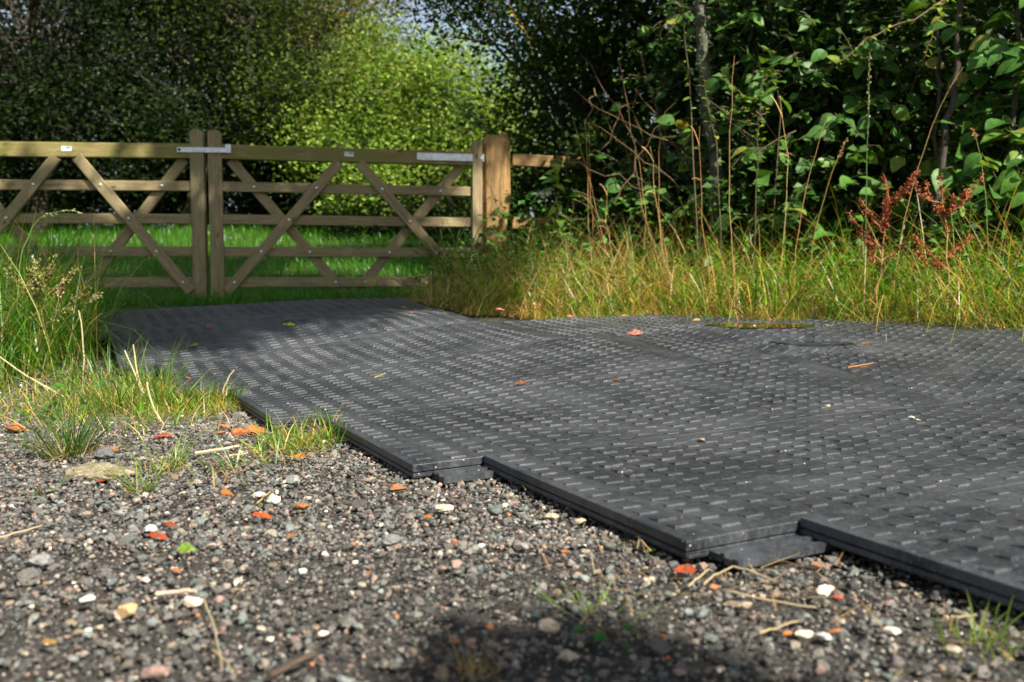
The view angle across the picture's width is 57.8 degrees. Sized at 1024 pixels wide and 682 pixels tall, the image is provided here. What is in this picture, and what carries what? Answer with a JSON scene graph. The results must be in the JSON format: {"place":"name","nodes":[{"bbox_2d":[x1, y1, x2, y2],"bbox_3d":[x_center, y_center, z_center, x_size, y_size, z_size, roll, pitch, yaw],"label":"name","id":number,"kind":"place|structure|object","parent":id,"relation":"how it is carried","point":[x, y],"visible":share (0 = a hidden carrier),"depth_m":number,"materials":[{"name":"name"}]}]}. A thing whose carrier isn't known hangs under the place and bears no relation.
{"place":"outdoors","nodes":[
{"label":"outdoors","id":0,"kind":"place"},
{"bbox_2d":[0,220,553,306],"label":"field grass","id":1,"kind":"structure","parent":0,"point":[266,295],"depth_m":9.36,"materials":[{"name":"plant"}]},
{"bbox_2d":[0,0,1013,227],"label":"sky","id":2,"kind":"structure","parent":0,"point":[422,3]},
{"bbox_2d":[0,221,1023,681],"bbox_3d":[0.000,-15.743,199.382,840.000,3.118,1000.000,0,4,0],"label":"ground","id":3,"kind":"structure","parent":0,"point":[368,671],"depth_m":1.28,"materials":[{"name":"gravel"}]},
{"bbox_2d":[5,422,24,432],"bbox_3d":[-1.406,0.246,2.643,0.066,0.028,0.049,3,5,34],"label":"brick chip","id":4,"kind":"object","parent":3,"relation":"on","point":[16,426],"visible":0.87,"depth_m":2.62,"materials":[{"name":"brick"}]},
{"bbox_2d":[23,553,51,567],"bbox_3d":[-0.726,0.336,1.417,0.041,0.021,0.028,0,4,0],"label":"stone","id":5,"kind":"object","parent":3,"relation":"on","point":[42,560],"visible":1,"depth_m":1.41,"materials":[{"name":"stone"}]},
{"bbox_2d":[1,252,91,374],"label":"dock plant","id":6,"kind":"object","parent":3,"relation":"on","point":[40,281],"visible":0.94,"depth_m":3.74,"materials":[{"name":"plant"}]},
{"bbox_2d":[17,208,81,364],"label":"seeding grass","id":7,"kind":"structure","parent":3,"relation":"on","point":[56,212],"depth_m":3.87,"materials":[{"name":"plant"}]},
{"bbox_2d":[18,402,88,418],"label":"broadleaf weed","id":8,"kind":"object","parent":3,"relation":"on","point":[84,406],"visible":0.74,"depth_m":2.90,"materials":[{"name":"green plant"}]},
{"bbox_2d":[0,109,143,233],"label":"dark bush","id":9,"kind":"object","parent":3,"relation":"on","point":[70,206],"visible":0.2,"depth_m":13.93,"materials":[{"name":"green plant"}]},
{"bbox_2d":[62,292,103,370],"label":"seeding grass","id":10,"kind":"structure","parent":3,"relation":"on","point":[93,298],"depth_m":3.80,"materials":[{"name":"plant"}]},
{"bbox_2d":[0,382,168,463],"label":"grass tuft","id":11,"kind":"object","parent":3,"relation":"on","point":[68,450],"visible":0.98,"depth_m":2.29,"materials":[{"name":"plant"}]},
{"bbox_2d":[52,377,130,394],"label":"broadleaf weed","id":12,"kind":"object","parent":3,"relation":"on","point":[101,383],"visible":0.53,"depth_m":3.32,"materials":[{"name":"green plant"}]},
{"bbox_2d":[63,461,135,480],"bbox_3d":[-0.928,0.295,2.092,0.150,0.038,0.119,0,4,0],"label":"mossy stone","id":13,"kind":"object","parent":3,"relation":"on","point":[87,469],"visible":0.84,"depth_m":2.07,"materials":[{"name":"stone"}]},
{"bbox_2d":[3,330,196,400],"bbox_3d":[-1.639,0.064,3.656,0.816,0.246,0.784,2,5,30],"label":"grass tuft","id":14,"kind":"object","parent":3,"relation":"on","point":[92,370],"visible":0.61,"depth_m":3.64,"materials":[{"name":"plant"}]},
{"bbox_2d":[0,191,206,404],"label":"tall grass","id":15,"kind":"structure","parent":3,"relation":"on","point":[24,326],"depth_m":4.09,"materials":[{"name":"plant"}]},
{"bbox_2d":[94,447,114,459],"bbox_3d":[-0.991,0.273,2.266,0.043,0.027,0.048,0,4,0],"label":"stone","id":16,"kind":"object","parent":3,"relation":"on","point":[106,452],"visible":0.96,"depth_m":2.25,"materials":[{"name":"stone"}]},
{"bbox_2d":[31,359,181,419],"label":"grass tuft","id":17,"kind":"object","parent":3,"relation":"on","point":[120,393],"visible":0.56,"depth_m":3.08,"materials":[{"name":"plant"}]},
{"bbox_2d":[0,0,228,234],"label":"dark tree","id":18,"kind":"object","parent":3,"relation":"on","point":[39,96],"visible":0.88,"depth_m":13.00,"materials":[{"name":"green plant"}]},
{"bbox_2d":[0,129,230,297],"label":"timber gate","id":19,"kind":"structure","parent":3,"relation":"on","point":[195,150],"depth_m":6.97,"materials":[{"name":"brown wood"}]},
{"bbox_2d":[117,603,137,617],"bbox_3d":[-0.502,0.351,1.212,0.028,0.017,0.030,0,4,0],"label":"stone","id":20,"kind":"object","parent":3,"relation":"on","point":[126,610],"visible":1,"depth_m":1.20,"materials":[{"name":"stone"}]},
{"bbox_2d":[80,444,185,494],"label":"grass tuft","id":21,"kind":"object","parent":3,"relation":"on","point":[144,484],"visible":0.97,"depth_m":1.93,"materials":[{"name":"plant"}]},
{"bbox_2d":[124,344,143,395],"bbox_3d":[-1.304,0.115,3.218,0.076,0.208,0.008,0,4,0],"label":"straw","id":22,"kind":"object","parent":3,"relation":"on","point":[141,389],"visible":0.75,"depth_m":3.21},
{"bbox_2d":[0,0,289,226],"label":"tree","id":23,"kind":"object","parent":3,"relation":"on","point":[9,35],"visible":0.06,"depth_m":18.38,"materials":[{"name":"green plant"}]},
{"bbox_2d":[76,334,219,388],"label":"grass tuft","id":24,"kind":"object","parent":3,"relation":"on","point":[161,370],"visible":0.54,"depth_m":3.54,"materials":[{"name":"plant"}]},
{"bbox_2d":[83,358,220,414],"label":"grass tuft","id":25,"kind":"object","parent":3,"relation":"on","point":[173,386],"visible":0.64,"depth_m":3.08,"materials":[{"name":"plant"}]},
{"bbox_2d":[140,665,168,677],"bbox_3d":[-0.396,0.365,1.031,0.034,0.013,0.026,0,4,0],"label":"stone","id":26,"kind":"object","parent":3,"relation":"on","point":[155,671],"visible":1,"depth_m":1.02,"materials":[{"name":"stone"}]},
{"bbox_2d":[104,421,207,473],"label":"grass tuft","id":27,"kind":"object","parent":3,"relation":"on","point":[175,461],"visible":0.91,"depth_m":2.14,"materials":[{"name":"plant"}]},
{"bbox_2d":[0,93,335,229],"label":"dark bush","id":28,"kind":"object","parent":3,"relation":"on","point":[167,205],"visible":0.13,"depth_m":14.75,"materials":[{"name":"green plant"}]},
{"bbox_2d":[0,344,350,487],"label":"short grass","id":29,"kind":"structure","parent":3,"relation":"on","point":[280,444],"depth_m":2.93,"materials":[{"name":"plant"}]},
{"bbox_2d":[155,588,196,596],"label":"twig","id":30,"kind":"object","parent":3,"relation":"on","point":[168,592],"visible":1,"depth_m":1.28,"materials":[{"name":"wood"}]},
{"bbox_2d":[177,542,195,552],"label":"fallen leaf","id":31,"kind":"object","parent":3,"relation":"on","point":[184,547],"visible":1,"depth_m":1.48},
{"bbox_2d":[180,596,203,606],"bbox_3d":[-0.429,0.351,1.252,0.030,0.013,0.018,0,4,0],"label":"stone","id":32,"kind":"object","parent":3,"relation":"on","point":[189,601],"visible":1,"depth_m":1.25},
{"bbox_2d":[23,0,374,229],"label":"dark tree","id":33,"kind":"object","parent":3,"relation":"on","point":[231,72],"visible":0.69,"depth_m":13.65,"materials":[{"name":"green plant"}]},
{"bbox_2d":[136,370,267,405],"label":"grass tuft","id":34,"kind":"object","parent":3,"relation":"on","point":[228,393],"visible":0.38,"depth_m":3.17,"materials":[{"name":"plant"}]},
{"bbox_2d":[203,599,222,670],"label":"twig","id":35,"kind":"object","parent":3,"relation":"on","point":[208,612],"visible":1,"depth_m":1.13,"materials":[{"name":"wood"}]},
{"bbox_2d":[194,445,238,454],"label":"twig","id":36,"kind":"object","parent":3,"relation":"on","point":[212,450],"visible":0.94,"depth_m":2.31,"materials":[{"name":"wood"}]},
{"bbox_2d":[230,424,265,435],"bbox_3d":[-0.749,0.257,2.627,0.096,0.040,0.063,-2,5,-29],"label":"brick chip","id":37,"kind":"object","parent":3,"relation":"on","point":[237,431],"visible":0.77,"depth_m":2.61,"materials":[{"name":"brick"}]},
{"bbox_2d":[80,297,444,340],"bbox_3d":[-1.363,-0.141,5.181,1.970,0.162,0.810,-2,5,-30],"label":"ground mat","id":38,"kind":"object","parent":3,"relation":"on","point":[185,316],"visible":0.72,"depth_m":5.16,"materials":[{"name":"plastic"}]},
{"bbox_2d":[267,651,316,678],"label":"twig","id":39,"kind":"object","parent":3,"relation":"on","point":[284,668],"visible":1,"depth_m":1.04,"materials":[{"name":"wood"}]},
{"bbox_2d":[285,475,299,483],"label":"stone","id":40,"kind":"object","parent":3,"relation":"on","point":[294,479],"visible":1,"depth_m":1.97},
{"bbox_2d":[109,310,477,375],"bbox_3d":[-1.031,-0.018,4.521,1.730,0.214,0.810,-2,5,-30],"label":"ground mat","id":41,"kind":"object","parent":3,"relation":"on","point":[246,336],"visible":0.86,"depth_m":4.41,"materials":[{"name":"plastic"}]},
{"bbox_2d":[173,1,418,225],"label":"tree","id":42,"kind":"object","parent":3,"relation":"on","point":[329,43],"depth_m":19.93,"materials":[{"name":"green plant"}]},
{"bbox_2d":[165,0,428,227],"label":"olive tree","id":43,"kind":"object","parent":3,"relation":"on","point":[349,4],"visible":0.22,"depth_m":15.41,"materials":[{"name":"green plant"}]},
{"bbox_2d":[295,404,343,431],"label":"grass tuft","id":44,"kind":"object","parent":3,"relation":"on","point":[320,420],"visible":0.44,"depth_m":2.64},
{"bbox_2d":[156,321,567,402],"bbox_3d":[-0.601,0.064,3.916,1.680,0.213,0.811,-2,5,-30],"label":"ground mat","id":45,"kind":"object","parent":3,"relation":"on","point":[399,347],"visible":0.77,"depth_m":3.91,"materials":[{"name":"plastic"}]},
{"bbox_2d":[223,82,537,242],"bbox_3d":[-2.171,-2.430,14.287,6.228,3.270,3.918,2,5,24],"label":"dark bush","id":46,"kind":"object","parent":3,"relation":"on","point":[442,211],"visible":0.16,"depth_m":12.90,"materials":[{"name":"green plant"}]},
{"bbox_2d":[380,534,402,543],"bbox_3d":[-0.198,0.328,1.537,0.029,0.016,0.041,4,6,43],"label":"stone","id":47,"kind":"object","parent":3,"relation":"on","point":[392,539],"visible":1,"depth_m":1.53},
{"bbox_2d":[233,0,557,240],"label":"bright bush","id":48,"kind":"object","parent":3,"relation":"on","point":[414,83],"visible":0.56,"depth_m":13.13,"materials":[{"name":"green plant"}]},
{"bbox_2d":[362,205,512,287],"bbox_3d":[-0.262,-0.638,7.021,1.907,0.909,1.553,4,6,42],"label":"sedge clump","id":49,"kind":"object","parent":3,"relation":"on","point":[445,256],"visible":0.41,"depth_m":7.12,"materials":[{"name":"green plant"}]},
{"bbox_2d":[435,504,453,513],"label":"stone","id":50,"kind":"object","parent":3,"relation":"on","point":[445,508],"visible":1,"depth_m":1.73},
{"bbox_2d":[399,614,525,681],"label":"grass tuft","id":51,"kind":"object","parent":3,"relation":"on","point":[469,664],"visible":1,"depth_m":1.05,"materials":[{"name":"plant"}]},
{"bbox_2d":[229,335,710,431],"bbox_3d":[-0.113,0.116,3.351,1.709,0.175,0.797,-2,5,-30],"label":"ground mat","id":52,"kind":"object","parent":3,"relation":"on","point":[455,377],"visible":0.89,"depth_m":3.31,"materials":[{"name":"plastic"}]},
{"bbox_2d":[1,361,981,681],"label":"dry thatch","id":53,"kind":"object","parent":3,"relation":"on","point":[541,551],"visible":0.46,"depth_m":1.43,"materials":[{"name":"beige plant"}]},
{"bbox_2d":[482,134,510,276],"bbox_3d":[-0.128,-0.877,7.636,0.234,1.604,0.224,0,4,0],"label":"gate post","id":54,"kind":"object","parent":3,"relation":"on","point":[496,164],"visible":0.63,"depth_m":7.50,"materials":[{"name":"brown wood"}]},
{"bbox_2d":[207,130,483,297],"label":"timber gate","id":55,"kind":"structure","parent":54,"relation":"attached to","point":[335,158],"depth_m":7.23,"materials":[{"name":"brown wood"}]},
{"bbox_2d":[407,13,655,215],"bbox_3d":[-0.051,-3.788,18.563,7.268,5.293,3.700,1,4,9],"label":"tree","id":56,"kind":"object","parent":3,"relation":"on","point":[562,102],"visible":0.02,"depth_m":18.01,"materials":[{"name":"green plant"}]},
{"bbox_2d":[538,618,559,632],"bbox_3d":[0.046,0.356,1.162,0.028,0.017,0.026,0,4,0],"label":"stone","id":57,"kind":"object","parent":3,"relation":"on","point":[549,625],"visible":1,"depth_m":1.15,"materials":[{"name":"stone"}]},
{"bbox_2d":[541,158,567,294],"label":"nettle","id":58,"kind":"object","parent":3,"relation":"on","point":[556,169],"visible":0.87,"depth_m":5.97,"materials":[{"name":"green plant"}]},
{"bbox_2d":[519,579,684,638],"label":"grass tuft","id":59,"kind":"object","parent":3,"relation":"on","point":[591,608],"visible":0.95,"depth_m":1.24,"materials":[{"name":"plant"}]},
{"bbox_2d":[572,623,632,647],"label":"broadleaf weed","id":60,"kind":"object","parent":3,"relation":"on","point":[598,636],"visible":1,"depth_m":1.14,"materials":[{"name":"green plant"}]},
{"bbox_2d":[385,0,828,272],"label":"hedge tree","id":61,"kind":"object","parent":3,"relation":"on","point":[551,38],"visible":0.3,"depth_m":8.66,"materials":[{"name":"green plant"}]},
{"bbox_2d":[430,81,498,134],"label":"hazel branch","id":62,"kind":"object","parent":61,"relation":"attached to","point":[467,114],"visible":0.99,"depth_m":7.65,"materials":[{"name":"green plant"}]},
{"bbox_2d":[521,103,730,283],"bbox_3d":[1.007,-1.049,7.580,1.878,1.735,1.223,0,4,0],"label":"hedge bush","id":63,"kind":"object","parent":3,"relation":"on","point":[615,153],"visible":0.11,"depth_m":7.39,"materials":[{"name":"green plant"}]},
{"bbox_2d":[319,354,950,483],"bbox_3d":[0.438,0.179,2.800,1.933,0.130,0.850,-2,5,-30],"label":"ground mat","id":64,"kind":"object","parent":3,"relation":"on","point":[450,441],"visible":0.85,"depth_m":2.71,"materials":[{"name":"plastic"}]},
{"bbox_2d":[620,540,655,551],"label":"broadleaf weed","id":65,"kind":"object","parent":3,"relation":"on","point":[640,546],"visible":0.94,"depth_m":1.51,"materials":[{"name":"green plant"}]},
{"bbox_2d":[511,154,769,244],"bbox_3d":[1.177,-0.947,8.108,2.509,1.400,0.163,-1,4,-18],"label":"rail fence","id":66,"kind":"object","parent":3,"relation":"on","point":[526,160],"visible":0.12,"depth_m":7.69,"materials":[{"name":"brown wood"}]},
{"bbox_2d":[497,310,790,337],"bbox_3d":[0.686,-0.079,4.666,1.400,0.102,0.810,-2,5,-30],"label":"ground mat","id":67,"kind":"object","parent":3,"relation":"on","point":[586,326],"visible":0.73,"depth_m":4.63,"materials":[{"name":"plastic"}]},
{"bbox_2d":[673,563,695,573],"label":"fallen leaf","id":68,"kind":"object","parent":3,"relation":"on","point":[687,567],"visible":1,"depth_m":1.37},
{"bbox_2d":[677,0,698,270],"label":"willow shoot","id":69,"kind":"object","parent":3,"relation":"on","point":[687,84],"visible":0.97,"depth_m":5.43,"materials":[{"name":"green plant"}]},
{"bbox_2d":[556,0,826,298],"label":"broadleaf shrub","id":70,"kind":"object","parent":3,"relation":"on","point":[630,201],"visible":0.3,"depth_m":6.72,"materials":[{"name":"green plant"}]},
{"bbox_2d":[567,54,688,224],"bbox_3d":[0.808,-1.371,6.256,0.721,1.151,0.701,1,4,19],"label":"dead bramble","id":71,"kind":"object","parent":70,"relation":"on","point":[634,162],"visible":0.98,"depth_m":6.20,"materials":[{"name":"plant"}]},
{"bbox_2d":[376,171,1023,353],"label":"verge grass","id":72,"kind":"structure","parent":3,"relation":"on","point":[695,300],"depth_m":5.16,"materials":[{"name":"plant"}]},
{"bbox_2d":[690,126,712,306],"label":"dry stalk","id":73,"kind":"object","parent":3,"relation":"on","point":[701,208],"visible":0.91,"depth_m":5.09,"materials":[{"name":"plant"}]},
{"bbox_2d":[688,0,726,275],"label":"tree trunk","id":74,"kind":"object","parent":3,"relation":"on","point":[701,28],"visible":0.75,"depth_m":6.10,"materials":[{"name":"grey plant"}]},
{"bbox_2d":[405,6,1011,263],"bbox_3d":[2.851,-2.516,9.526,8.690,5.065,2.875,1,4,13],"label":"hedge tree","id":75,"kind":"object","parent":3,"relation":"on","point":[488,93],"visible":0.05,"depth_m":10.08,"materials":[{"name":"green plant"}]},
{"bbox_2d":[396,153,1023,321],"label":"verge weeds","id":76,"kind":"object","parent":3,"relation":"on","point":[666,240],"visible":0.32,"depth_m":5.88,"materials":[{"name":"green plant"}]},
{"bbox_2d":[696,56,723,302],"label":"willow shoot","id":77,"kind":"object","parent":3,"relation":"on","point":[717,137],"visible":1,"depth_m":5.43,"materials":[{"name":"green plant"}]},
{"bbox_2d":[729,56,738,314],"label":"dry stalk","id":78,"kind":"object","parent":3,"relation":"on","point":[729,198],"visible":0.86,"depth_m":4.91,"materials":[{"name":"plant"}]},
{"bbox_2d":[723,68,783,284],"bbox_3d":[1.378,-0.847,5.401,0.326,1.436,0.310,0,4,0],"label":"sapling","id":79,"kind":"object","parent":3,"relation":"on","point":[762,139],"visible":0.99,"depth_m":5.39,"materials":[{"name":"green plant"}]},
{"bbox_2d":[484,397,1023,569],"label":"ground mat","id":80,"kind":"object","parent":3,"relation":"on","point":[743,497],"visible":0.89,"depth_m":1.94,"materials":[{"name":"plastic"}]},
{"bbox_2d":[730,590,815,607],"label":"twig","id":81,"kind":"object","parent":3,"relation":"on","point":[755,597],"visible":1,"depth_m":1.25,"materials":[{"name":"wood"}]},
{"bbox_2d":[758,44,790,275],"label":"plant stem","id":82,"kind":"object","parent":3,"relation":"on","point":[774,59],"visible":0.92,"depth_m":5.49,"materials":[{"name":"green plant"}]},
{"bbox_2d":[770,95,788,284],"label":"dry stalk","id":83,"kind":"object","parent":3,"relation":"on","point":[786,183],"visible":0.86,"depth_m":4.99,"materials":[{"name":"plant"}]},
{"bbox_2d":[609,313,966,362],"bbox_3d":[1.312,-0.019,4.182,1.689,0.170,0.798,-2,5,-30],"label":"ground mat","id":84,"kind":"object","parent":3,"relation":"on","point":[711,344],"visible":0.63,"depth_m":4.03,"materials":[{"name":"plastic"}]},
{"bbox_2d":[701,323,815,328],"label":"puddle","id":85,"kind":"object","parent":84,"relation":"on","point":[757,326],"visible":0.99,"depth_m":4.30,"materials":[{"name":"black liquid"}]},
{"bbox_2d":[553,0,1023,277],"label":"hedge tree","id":86,"kind":"object","parent":3,"relation":"on","point":[642,16],"visible":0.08,"depth_m":7.46,"materials":[{"name":"green plant"}]},
{"bbox_2d":[794,630,812,638],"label":"stone","id":87,"kind":"object","parent":3,"relation":"on","point":[806,634],"visible":1,"depth_m":1.14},
{"bbox_2d":[793,115,827,300],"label":"dry stalk","id":88,"kind":"object","parent":3,"relation":"on","point":[801,212],"visible":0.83,"depth_m":4.91,"materials":[{"name":"plant"}]},
{"bbox_2d":[813,632,831,639],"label":"stone","id":89,"kind":"object","parent":3,"relation":"on","point":[823,636],"visible":1,"depth_m":1.13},
{"bbox_2d":[816,585,833,596],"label":"stone","id":90,"kind":"object","parent":3,"relation":"on","point":[824,590],"visible":1,"depth_m":1.29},
{"bbox_2d":[806,138,847,306],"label":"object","id":91,"kind":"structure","parent":3,"relation":"on","point":[820,211],"depth_m":4.87,"materials":[{"name":"plant"}]},
{"bbox_2d":[656,0,1017,293],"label":"broadleaf shrub","id":92,"kind":"object","parent":3,"relation":"on","point":[834,21],"visible":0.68,"depth_m":5.97,"materials":[{"name":"green plant"}]},
{"bbox_2d":[863,50,871,304],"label":"seeding grass","id":93,"kind":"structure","parent":3,"relation":"on","point":[869,59],"depth_m":4.84,"materials":[{"name":"plant"}]},
{"bbox_2d":[846,168,919,321],"bbox_3d":[1.783,-0.439,4.473,0.327,0.764,0.225,0,4,0],"label":"dock plant","id":94,"kind":"object","parent":3,"relation":"on","point":[884,217],"visible":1,"depth_m":4.48,"materials":[{"name":"plant"}]},
{"bbox_2d":[883,626,900,634],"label":"stone","id":95,"kind":"object","parent":3,"relation":"on","point":[891,630],"visible":1,"depth_m":1.15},
{"bbox_2d":[782,321,1023,402],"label":"ground mat","id":96,"kind":"object","parent":3,"relation":"on","point":[974,363],"visible":0.77,"depth_m":3.53,"materials":[{"name":"plastic"}]},
{"bbox_2d":[800,483,1023,611],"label":"ground mat","id":97,"kind":"object","parent":3,"relation":"on","point":[971,543],"visible":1,"depth_m":1.45,"materials":[{"name":"plastic"}]},
{"bbox_2d":[893,69,961,299],"bbox_3d":[2.141,-0.731,4.798,0.303,1.320,0.028,2,4,20],"label":"dry stalk","id":98,"kind":"object","parent":3,"relation":"on","point":[913,184],"visible":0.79,"depth_m":4.81,"materials":[{"name":"plant"}]},
{"bbox_2d":[932,13,941,243],"bbox_3d":[2.533,-1.063,5.536,0.071,1.744,0.057,-1,4,-12],"label":"slender trunk","id":99,"kind":"object","parent":3,"relation":"on","point":[935,126],"visible":0.47,"depth_m":5.50,"materials":[{"name":"brown plant"}]},
{"bbox_2d":[922,0,962,285],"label":"slender trunk","id":100,"kind":"object","parent":3,"relation":"on","point":[944,126],"visible":0.73,"depth_m":5.26,"materials":[{"name":"brown plant"}]},
{"bbox_2d":[912,172,984,313],"bbox_3d":[2.058,-0.430,4.383,0.353,0.734,0.174,1,4,9],"label":"dock plant","id":101,"kind":"object","parent":3,"relation":"on","point":[943,210],"visible":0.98,"depth_m":4.38,"materials":[{"name":"plant"}]},
{"bbox_2d":[890,0,1023,307],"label":"broadleaf shrub","id":102,"kind":"object","parent":3,"relation":"on","point":[990,47],"visible":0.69,"depth_m":5.27,"materials":[{"name":"green plant"}]},
{"bbox_2d":[907,593,1023,675],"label":"grass tuft","id":103,"kind":"object","parent":3,"relation":"on","point":[997,637],"visible":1,"depth_m":1.14,"materials":[{"name":"plant"}]},
{"bbox_2d":[970,127,989,275],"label":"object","id":104,"kind":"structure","parent":3,"relation":"on","point":[973,129],"depth_m":4.65,"materials":[{"name":"plant"}]},
{"bbox_2d":[982,384,1023,404],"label":"ground mat","id":105,"kind":"object","parent":3,"relation":"on","point":[1014,395],"visible":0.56,"depth_m":3.02,"materials":[{"name":"plastic"}]},
{"bbox_2d":[1002,0,1022,239],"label":"slender trunk","id":106,"kind":"object","parent":3,"relation":"on","point":[1012,115],"visible":0.45,"depth_m":5.20,"materials":[{"name":"brown plant"}]},
{"bbox_3d":[-1.960,-3.983,4.392,10.060,8.257,3.478,0,4,0],"label":"shade tree","id":107,"kind":"object","parent":3,"relation":"on","visible":0},
{"bbox_2d":[836,0,954,64],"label":"leafy twig","id":108,"kind":"object","parent":107,"relation":"attached to","point":[889,26],"visible":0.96,"depth_m":4.96,"materials":[{"name":"green plant"}]},
{"bbox_2d":[919,0,948,62],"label":"leafy twig","id":109,"kind":"object","parent":107,"relation":"hanging from","point":[937,18],"visible":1,"depth_m":4.79,"materials":[{"name":"green plant"}]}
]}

